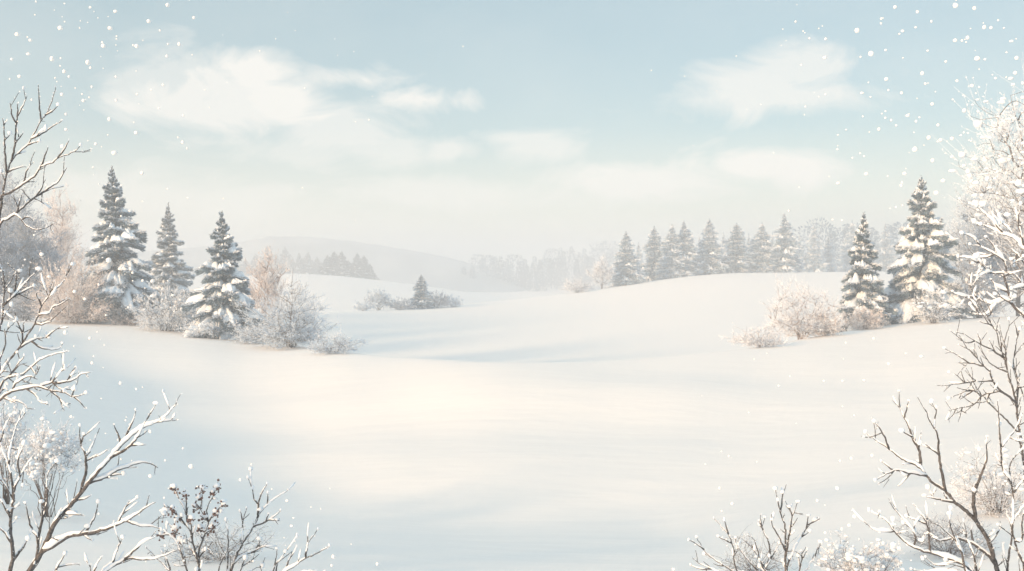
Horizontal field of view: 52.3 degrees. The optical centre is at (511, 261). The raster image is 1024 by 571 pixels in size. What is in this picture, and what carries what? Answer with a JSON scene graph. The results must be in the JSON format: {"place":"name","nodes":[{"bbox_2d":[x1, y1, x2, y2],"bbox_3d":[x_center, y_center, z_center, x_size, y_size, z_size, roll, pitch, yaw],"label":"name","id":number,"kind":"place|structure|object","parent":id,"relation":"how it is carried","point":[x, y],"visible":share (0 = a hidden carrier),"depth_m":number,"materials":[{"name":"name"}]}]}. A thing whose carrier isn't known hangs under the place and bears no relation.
{"place":"outdoors","nodes":[
{"label":"outdoors","id":0,"kind":"place"},
{"bbox_2d":[33,236,526,291],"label":"hill","id":1,"kind":"structure","parent":0,"point":[392,264],"depth_m":605.73,"materials":[{"name":"white snow"}]},
{"bbox_2d":[0,0,1018,570],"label":"falling snow","id":2,"kind":"structure","parent":0,"point":[108,260],"depth_m":6.47,"materials":[{"name":"white snow"}]},
{"bbox_2d":[0,272,1023,570],"bbox_3d":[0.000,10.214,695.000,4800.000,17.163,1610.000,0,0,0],"label":"ground","id":3,"kind":"structure","parent":0,"point":[552,428],"depth_m":40.71,"materials":[{"name":"white snow"}]},
{"bbox_2d":[0,212,28,309],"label":"frosted tree","id":4,"kind":"object","parent":3,"relation":"on","point":[5,254],"visible":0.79,"depth_m":94.19,"materials":[{"name":"grey plant"}]},
{"bbox_2d":[0,396,32,503],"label":"frosted bush","id":5,"kind":"object","parent":3,"relation":"on","point":[12,419],"visible":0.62,"depth_m":20.96,"materials":[{"name":"white plant"}]},
{"bbox_2d":[0,404,34,570],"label":"snowy shrub","id":6,"kind":"object","parent":3,"relation":"on","point":[9,535],"visible":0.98,"depth_m":11.10,"materials":[{"name":"white plant"}]},
{"bbox_2d":[0,291,53,320],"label":"bush","id":7,"kind":"object","parent":3,"relation":"on","point":[19,312],"visible":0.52,"depth_m":85.41,"materials":[{"name":"grey plant"}]},
{"bbox_2d":[0,147,56,319],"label":"frosted tree","id":8,"kind":"object","parent":3,"relation":"on","point":[9,200],"visible":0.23,"depth_m":112.10,"materials":[{"name":"grey plant"}]},
{"bbox_2d":[0,208,74,319],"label":"frosted tree","id":9,"kind":"object","parent":3,"relation":"on","point":[32,249],"visible":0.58,"depth_m":99.52,"materials":[{"name":"grey plant"}]},
{"bbox_2d":[0,258,92,414],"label":"snowy tree","id":10,"kind":"object","parent":3,"relation":"on","point":[23,343],"visible":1,"depth_m":11.95,"materials":[{"name":"white snow"}]},
{"bbox_2d":[0,83,92,231],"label":"bare tree","id":11,"kind":"object","parent":3,"relation":"on","point":[20,151],"visible":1,"depth_m":14.42,"materials":[{"name":"brown plant"}]},
{"bbox_2d":[0,409,93,516],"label":"frosted bush","id":12,"kind":"object","parent":3,"relation":"on","point":[41,445],"visible":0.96,"depth_m":19.91,"materials":[{"name":"white plant"}]},
{"bbox_2d":[32,174,89,319],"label":"frosted tree","id":13,"kind":"object","parent":3,"relation":"on","point":[65,238],"visible":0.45,"depth_m":124.80,"materials":[{"name":"beige plant"}]},
{"bbox_2d":[21,250,130,323],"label":"round bush","id":14,"kind":"object","parent":3,"relation":"on","point":[70,309],"visible":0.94,"depth_m":83.97,"materials":[{"name":"beige plant"}]},
{"bbox_2d":[23,389,182,570],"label":"snowy shrub","id":15,"kind":"object","parent":3,"relation":"on","point":[49,542],"visible":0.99,"depth_m":11.79,"materials":[{"name":"white snow"}]},
{"bbox_2d":[55,520,179,570],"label":"snowy shrub","id":16,"kind":"object","parent":3,"relation":"on","point":[113,563],"visible":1,"depth_m":11.56,"materials":[{"name":"white snow"}]},
{"bbox_2d":[73,166,164,326],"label":"spruce tree","id":17,"kind":"object","parent":3,"relation":"on","point":[123,233],"visible":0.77,"depth_m":86.96,"materials":[{"name":"green plant"}]},
{"bbox_2d":[101,303,151,325],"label":"bush","id":18,"kind":"object","parent":3,"relation":"on","point":[130,322],"visible":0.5,"depth_m":85.44,"materials":[{"name":"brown plant"}]},
{"bbox_2d":[126,272,198,331],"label":"frosted bush","id":19,"kind":"object","parent":3,"relation":"on","point":[170,321],"visible":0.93,"depth_m":81.42,"materials":[{"name":"grey plant"}]},
{"bbox_2d":[148,202,196,320],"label":"spruce tree","id":20,"kind":"object","parent":3,"relation":"on","point":[167,261],"visible":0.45,"depth_m":117.31,"materials":[{"name":"grey plant"}]},
{"bbox_2d":[163,300,195,328],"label":"bush","id":21,"kind":"object","parent":3,"relation":"on","point":[181,318],"visible":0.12,"depth_m":83.37,"materials":[{"name":"grey plant"}]},
{"bbox_2d":[145,479,227,570],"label":"berry shrub","id":22,"kind":"object","parent":3,"relation":"on","point":[213,525],"visible":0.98,"depth_m":12.71,"materials":[{"name":"brown plant"}]},
{"bbox_2d":[173,316,229,338],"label":"bush","id":23,"kind":"object","parent":3,"relation":"on","point":[201,325],"visible":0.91,"depth_m":77.31,"materials":[{"name":"grey plant"}]},
{"bbox_2d":[152,516,286,565],"bbox_3d":[-4.057,3.869,14.487,1.767,0.714,1.856,0,0,0],"label":"bush","id":24,"kind":"object","parent":3,"relation":"on","point":[222,544],"visible":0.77,"depth_m":14.48,"materials":[{"name":"grey plant"}]},
{"bbox_2d":[180,210,267,339],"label":"spruce tree","id":25,"kind":"object","parent":3,"relation":"on","point":[214,301],"visible":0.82,"depth_m":79.01,"materials":[{"name":"green plant"}]},
{"bbox_2d":[235,260,241,269],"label":"spruce tree","id":26,"kind":"object","parent":3,"relation":"on","point":[239,265],"visible":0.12,"depth_m":519.47,"materials":[{"name":"grey plant"}]},
{"bbox_2d":[238,259,249,275],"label":"spruce tree","id":27,"kind":"object","parent":3,"relation":"on","point":[243,268],"visible":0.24,"depth_m":518.46,"materials":[{"name":"grey plant"}]},
{"bbox_2d":[227,322,269,343],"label":"bush","id":28,"kind":"object","parent":3,"relation":"on","point":[243,338],"visible":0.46,"depth_m":75.68,"materials":[{"name":"grey plant"}]},
{"bbox_2d":[244,253,259,275],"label":"spruce tree","id":29,"kind":"object","parent":3,"relation":"on","point":[253,262],"visible":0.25,"depth_m":518.72,"materials":[{"name":"grey plant"}]},
{"bbox_2d":[218,467,295,570],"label":"bare shrub","id":30,"kind":"object","parent":3,"relation":"on","point":[260,548],"visible":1,"depth_m":13.15,"materials":[{"name":"brown plant"}]},
{"bbox_2d":[253,246,273,274],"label":"spruce tree","id":31,"kind":"object","parent":3,"relation":"on","point":[266,262],"visible":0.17,"depth_m":518.39,"materials":[{"name":"grey plant"}]},
{"bbox_2d":[244,240,291,340],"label":"frosted tree","id":32,"kind":"object","parent":3,"relation":"on","point":[267,283],"visible":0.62,"depth_m":91.70,"materials":[{"name":"beige plant"}]},
{"bbox_2d":[275,247,292,273],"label":"spruce tree","id":33,"kind":"object","parent":3,"relation":"on","point":[285,254],"visible":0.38,"depth_m":518.24,"materials":[{"name":"grey plant"}]},
{"bbox_2d":[233,276,342,348],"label":"frosted bush","id":34,"kind":"object","parent":3,"relation":"on","point":[289,333],"visible":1,"depth_m":72.23,"materials":[{"name":"grey plant"}]},
{"bbox_2d":[285,257,297,273],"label":"spruce tree","id":35,"kind":"object","parent":3,"relation":"on","point":[293,261],"visible":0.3,"depth_m":518.94,"materials":[{"name":"grey plant"}]},
{"bbox_2d":[277,258,309,345],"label":"frosted bush","id":36,"kind":"object","parent":3,"relation":"on","point":[292,289],"visible":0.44,"depth_m":75.88,"materials":[{"name":"grey plant"}]},
{"bbox_2d":[259,522,330,570],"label":"bare shrub","id":37,"kind":"object","parent":3,"relation":"on","point":[288,567],"visible":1,"depth_m":12.78,"materials":[{"name":"white plant"}]},
{"bbox_2d":[292,252,303,273],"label":"spruce tree","id":38,"kind":"object","parent":3,"relation":"on","point":[298,263],"visible":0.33,"depth_m":518.31,"materials":[{"name":"grey plant"}]},
{"bbox_2d":[300,252,314,273],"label":"spruce tree","id":39,"kind":"object","parent":3,"relation":"on","point":[307,261],"visible":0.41,"depth_m":518.71,"materials":[{"name":"grey plant"}]},
{"bbox_2d":[309,256,321,274],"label":"spruce tree","id":40,"kind":"object","parent":3,"relation":"on","point":[317,264],"visible":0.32,"depth_m":518.63,"materials":[{"name":"grey plant"}]},
{"bbox_2d":[317,255,334,275],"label":"spruce tree","id":41,"kind":"object","parent":3,"relation":"on","point":[326,263],"visible":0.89,"depth_m":438.13,"materials":[{"name":"grey plant"}]},
{"bbox_2d":[324,252,340,275],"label":"spruce tree","id":42,"kind":"object","parent":3,"relation":"on","point":[332,259],"visible":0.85,"depth_m":438.23,"materials":[{"name":"grey plant"}]},
{"bbox_2d":[299,329,369,354],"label":"bush","id":43,"kind":"object","parent":3,"relation":"on","point":[336,348],"visible":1,"depth_m":66.67,"materials":[{"name":"grey plant"}]},
{"bbox_2d":[334,250,353,276],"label":"spruce tree","id":44,"kind":"object","parent":3,"relation":"on","point":[341,260],"visible":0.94,"depth_m":438.22,"materials":[{"name":"grey plant"}]},
{"bbox_2d":[344,260,352,276],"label":"spruce tree","id":45,"kind":"object","parent":3,"relation":"on","point":[348,263],"visible":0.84,"depth_m":438.54,"materials":[{"name":"grey plant"}]},
{"bbox_2d":[348,253,366,278],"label":"spruce tree","id":46,"kind":"object","parent":3,"relation":"on","point":[356,259],"visible":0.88,"depth_m":438.41,"materials":[{"name":"grey plant"}]},
{"bbox_2d":[352,300,375,310],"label":"bush","id":47,"kind":"object","parent":3,"relation":"on","point":[363,308],"visible":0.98,"depth_m":171.48,"materials":[{"name":"grey plant"}]},
{"bbox_2d":[356,256,372,279],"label":"spruce tree","id":48,"kind":"object","parent":3,"relation":"on","point":[364,263],"visible":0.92,"depth_m":438.45,"materials":[{"name":"grey plant"}]},
{"bbox_2d":[366,264,379,279],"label":"spruce tree","id":49,"kind":"object","parent":3,"relation":"on","point":[373,275],"visible":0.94,"depth_m":439.03,"materials":[{"name":"grey plant"}]},
{"bbox_2d":[362,285,394,309],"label":"frosted bush","id":50,"kind":"object","parent":3,"relation":"on","point":[380,296],"visible":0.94,"depth_m":177.59,"materials":[{"name":"grey plant"}]},
{"bbox_2d":[382,296,416,309],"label":"bush","id":51,"kind":"object","parent":3,"relation":"on","point":[398,305],"visible":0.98,"depth_m":179.19,"materials":[{"name":"grey plant"}]},
{"bbox_2d":[404,275,434,308],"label":"spruce tree","id":52,"kind":"object","parent":3,"relation":"on","point":[420,298],"visible":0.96,"depth_m":183.27,"materials":[{"name":"grey plant"}]},
{"bbox_2d":[429,290,449,307],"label":"frosted bush","id":53,"kind":"object","parent":3,"relation":"on","point":[438,303],"visible":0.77,"depth_m":185.52,"materials":[{"name":"grey plant"}]},
{"bbox_2d":[441,294,462,306],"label":"bush","id":54,"kind":"object","parent":3,"relation":"on","point":[455,302],"visible":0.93,"depth_m":187.57,"materials":[{"name":"grey plant"}]},
{"bbox_2d":[7,217,1015,290],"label":"forest","id":55,"kind":"object","parent":3,"relation":"on","point":[541,279],"visible":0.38,"depth_m":613.97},
{"bbox_2d":[559,275,594,292],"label":"frosted bush","id":56,"kind":"object","parent":3,"relation":"on","point":[580,287],"visible":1,"depth_m":221.13,"materials":[{"name":"white plant"}]},
{"bbox_2d":[585,252,615,288],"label":"frosted tree","id":57,"kind":"object","parent":3,"relation":"on","point":[599,271],"visible":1,"depth_m":229.51,"materials":[{"name":"beige plant"}]},
{"bbox_2d":[605,231,645,287],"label":"spruce tree","id":58,"kind":"object","parent":3,"relation":"on","point":[626,263],"visible":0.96,"depth_m":234.33,"materials":[{"name":"grey plant"}]},
{"bbox_2d":[635,241,642,273],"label":"spruce tree","id":59,"kind":"object","parent":3,"relation":"on","point":[638,252],"visible":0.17,"depth_m":329.52,"materials":[{"name":"grey plant"}]},
{"bbox_2d":[638,226,661,281],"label":"spruce tree","id":60,"kind":"object","parent":3,"relation":"on","point":[651,248],"visible":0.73,"depth_m":250.63,"materials":[{"name":"grey plant"}]},
{"bbox_2d":[651,224,695,279],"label":"spruce tree","id":61,"kind":"object","parent":3,"relation":"on","point":[670,259],"visible":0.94,"depth_m":246.58,"materials":[{"name":"grey plant"}]},
{"bbox_2d":[677,220,704,276],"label":"spruce tree","id":62,"kind":"object","parent":3,"relation":"on","point":[689,247],"visible":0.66,"depth_m":248.52,"materials":[{"name":"grey plant"}]},
{"bbox_2d":[696,218,729,274],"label":"spruce tree","id":63,"kind":"object","parent":3,"relation":"on","point":[710,251],"visible":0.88,"depth_m":252.27,"materials":[{"name":"grey plant"}]},
{"bbox_2d":[718,233,727,260],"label":"spruce tree","id":64,"kind":"object","parent":3,"relation":"on","point":[723,238],"visible":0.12,"depth_m":329.53,"materials":[{"name":"grey plant"}]},
{"bbox_2d":[722,223,757,273],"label":"spruce tree","id":65,"kind":"object","parent":3,"relation":"on","point":[738,257],"visible":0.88,"depth_m":254.42,"materials":[{"name":"grey plant"}]},
{"bbox_2d":[745,233,751,251],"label":"spruce tree","id":66,"kind":"object","parent":3,"relation":"on","point":[748,241],"visible":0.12,"depth_m":329.62,"materials":[{"name":"grey plant"}]},
{"bbox_2d":[718,322,789,347],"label":"bush","id":67,"kind":"object","parent":3,"relation":"on","point":[760,340],"visible":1,"depth_m":68.40,"materials":[{"name":"beige plant"}]},
{"bbox_2d":[687,483,822,570],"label":"bare shrub","id":68,"kind":"object","parent":3,"relation":"on","point":[785,548],"visible":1,"depth_m":12.91,"materials":[{"name":"brown plant"}]},
{"bbox_2d":[705,522,807,570],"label":"bush","id":69,"kind":"object","parent":3,"relation":"on","point":[748,563],"visible":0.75,"depth_m":14.21,"materials":[{"name":"white plant"}]},
{"bbox_2d":[748,223,776,272],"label":"spruce tree","id":70,"kind":"object","parent":3,"relation":"on","point":[760,247],"visible":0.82,"depth_m":256.47,"materials":[{"name":"grey plant"}]},
{"bbox_2d":[770,232,774,246],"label":"spruce tree","id":71,"kind":"object","parent":3,"relation":"on","point":[772,240],"visible":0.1,"depth_m":329.71,"materials":[{"name":"grey plant"}]},
{"bbox_2d":[764,213,804,272],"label":"spruce tree","id":72,"kind":"object","parent":3,"relation":"on","point":[783,250],"visible":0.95,"depth_m":254.31,"materials":[{"name":"grey plant"}]},
{"bbox_2d":[795,234,806,270],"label":"spruce tree","id":73,"kind":"object","parent":3,"relation":"on","point":[800,254],"visible":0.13,"depth_m":329.22,"materials":[{"name":"grey plant"}]},
{"bbox_2d":[755,270,850,339],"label":"frosted bush","id":74,"kind":"object","parent":3,"relation":"on","point":[795,325],"visible":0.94,"depth_m":75.61,"materials":[{"name":"beige plant"}]},
{"bbox_2d":[803,224,829,271],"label":"spruce tree","id":75,"kind":"object","parent":3,"relation":"on","point":[814,259],"visible":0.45,"depth_m":328.68,"materials":[{"name":"grey plant"}]},
{"bbox_2d":[808,305,845,336],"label":"bush","id":76,"kind":"object","parent":3,"relation":"on","point":[824,332],"visible":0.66,"depth_m":75.60,"materials":[{"name":"beige plant"}]},
{"bbox_2d":[822,234,836,271],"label":"spruce tree","id":77,"kind":"object","parent":3,"relation":"on","point":[829,252],"visible":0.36,"depth_m":338.91,"materials":[{"name":"grey plant"}]},
{"bbox_2d":[836,219,857,271],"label":"spruce tree","id":78,"kind":"object","parent":3,"relation":"on","point":[844,259],"visible":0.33,"depth_m":349.32,"materials":[{"name":"grey plant"}]},
{"bbox_2d":[805,530,911,570],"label":"bush","id":79,"kind":"object","parent":3,"relation":"on","point":[861,559],"visible":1,"depth_m":13.17,"materials":[{"name":"white plant"}]},
{"bbox_2d":[826,212,898,334],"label":"spruce tree","id":80,"kind":"object","parent":3,"relation":"on","point":[861,281],"visible":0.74,"depth_m":83.12,"materials":[{"name":"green plant"}]},
{"bbox_2d":[837,304,890,329],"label":"bush","id":81,"kind":"object","parent":3,"relation":"on","point":[859,323],"visible":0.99,"depth_m":79.73,"materials":[{"name":"beige plant"}]},
{"bbox_2d":[875,223,899,271],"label":"spruce tree","id":82,"kind":"object","parent":3,"relation":"on","point":[887,256],"visible":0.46,"depth_m":358.54,"materials":[{"name":"grey plant"}]},
{"bbox_2d":[851,494,984,570],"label":"snowy shrub","id":83,"kind":"object","parent":3,"relation":"on","point":[949,558],"visible":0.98,"depth_m":10.91,"materials":[{"name":"white snow"}]},
{"bbox_2d":[884,176,976,324],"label":"spruce tree","id":84,"kind":"object","parent":3,"relation":"on","point":[925,244],"visible":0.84,"depth_m":84.83,"materials":[{"name":"green plant"}]},
{"bbox_2d":[862,389,1004,570],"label":"snowy shrub","id":85,"kind":"object","parent":3,"relation":"on","point":[917,463],"visible":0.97,"depth_m":11.78,"materials":[{"name":"brown plant"}]},
{"bbox_2d":[904,283,969,323],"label":"frosted bush","id":86,"kind":"object","parent":3,"relation":"on","point":[934,311],"visible":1,"depth_m":79.60,"materials":[{"name":"white plant"}]},
{"bbox_2d":[891,507,1012,560],"bbox_3d":[6.341,3.935,15.030,1.496,0.764,1.611,0,0,0],"label":"bush","id":87,"kind":"object","parent":3,"relation":"on","point":[950,548],"visible":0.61,"depth_m":14.97,"materials":[{"name":"beige plant"}]},
{"bbox_2d":[931,52,1023,306],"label":"frosted tree","id":88,"kind":"object","parent":3,"relation":"on","point":[1003,125],"visible":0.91,"depth_m":60.04,"materials":[{"name":"white plant"}]},
{"bbox_2d":[937,289,1023,479],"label":"bare tree","id":89,"kind":"object","parent":3,"relation":"on","point":[1005,359],"visible":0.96,"depth_m":19.12,"materials":[{"name":"brown plant"}]},
{"bbox_2d":[943,156,1018,317],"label":"frosted tree","id":90,"kind":"object","parent":3,"relation":"on","point":[960,250],"visible":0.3,"depth_m":97.71,"materials":[{"name":"white plant"}]},
{"bbox_2d":[947,257,1014,317],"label":"frosted bush","id":91,"kind":"object","parent":3,"relation":"on","point":[980,281],"visible":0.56,"depth_m":83.51,"materials":[{"name":"white plant"}]},
{"bbox_2d":[942,432,1023,518],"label":"frosted bush","id":92,"kind":"object","parent":3,"relation":"on","point":[999,493],"visible":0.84,"depth_m":18.48,"materials":[{"name":"white plant"}]},
{"bbox_2d":[951,201,1023,323],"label":"snowy tree","id":93,"kind":"object","parent":3,"relation":"on","point":[997,223],"visible":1,"depth_m":23.76,"materials":[{"name":"white snow"}]},
{"bbox_2d":[971,185,1023,315],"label":"frosted tree","id":94,"kind":"object","parent":3,"relation":"on","point":[1000,263],"visible":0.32,"depth_m":91.73,"materials":[{"name":"white plant"}]},
{"bbox_2d":[995,400,1023,570],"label":"snowy shrub","id":95,"kind":"object","parent":3,"relation":"on","point":[1008,477],"visible":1,"depth_m":11.46,"materials":[{"name":"white plant"}]},
{"bbox_2d":[0,0,1023,271],"label":"sky","id":96,"kind":"structure","parent":0,"point":[565,95],"materials":[{"name":"blue"}]}
]}

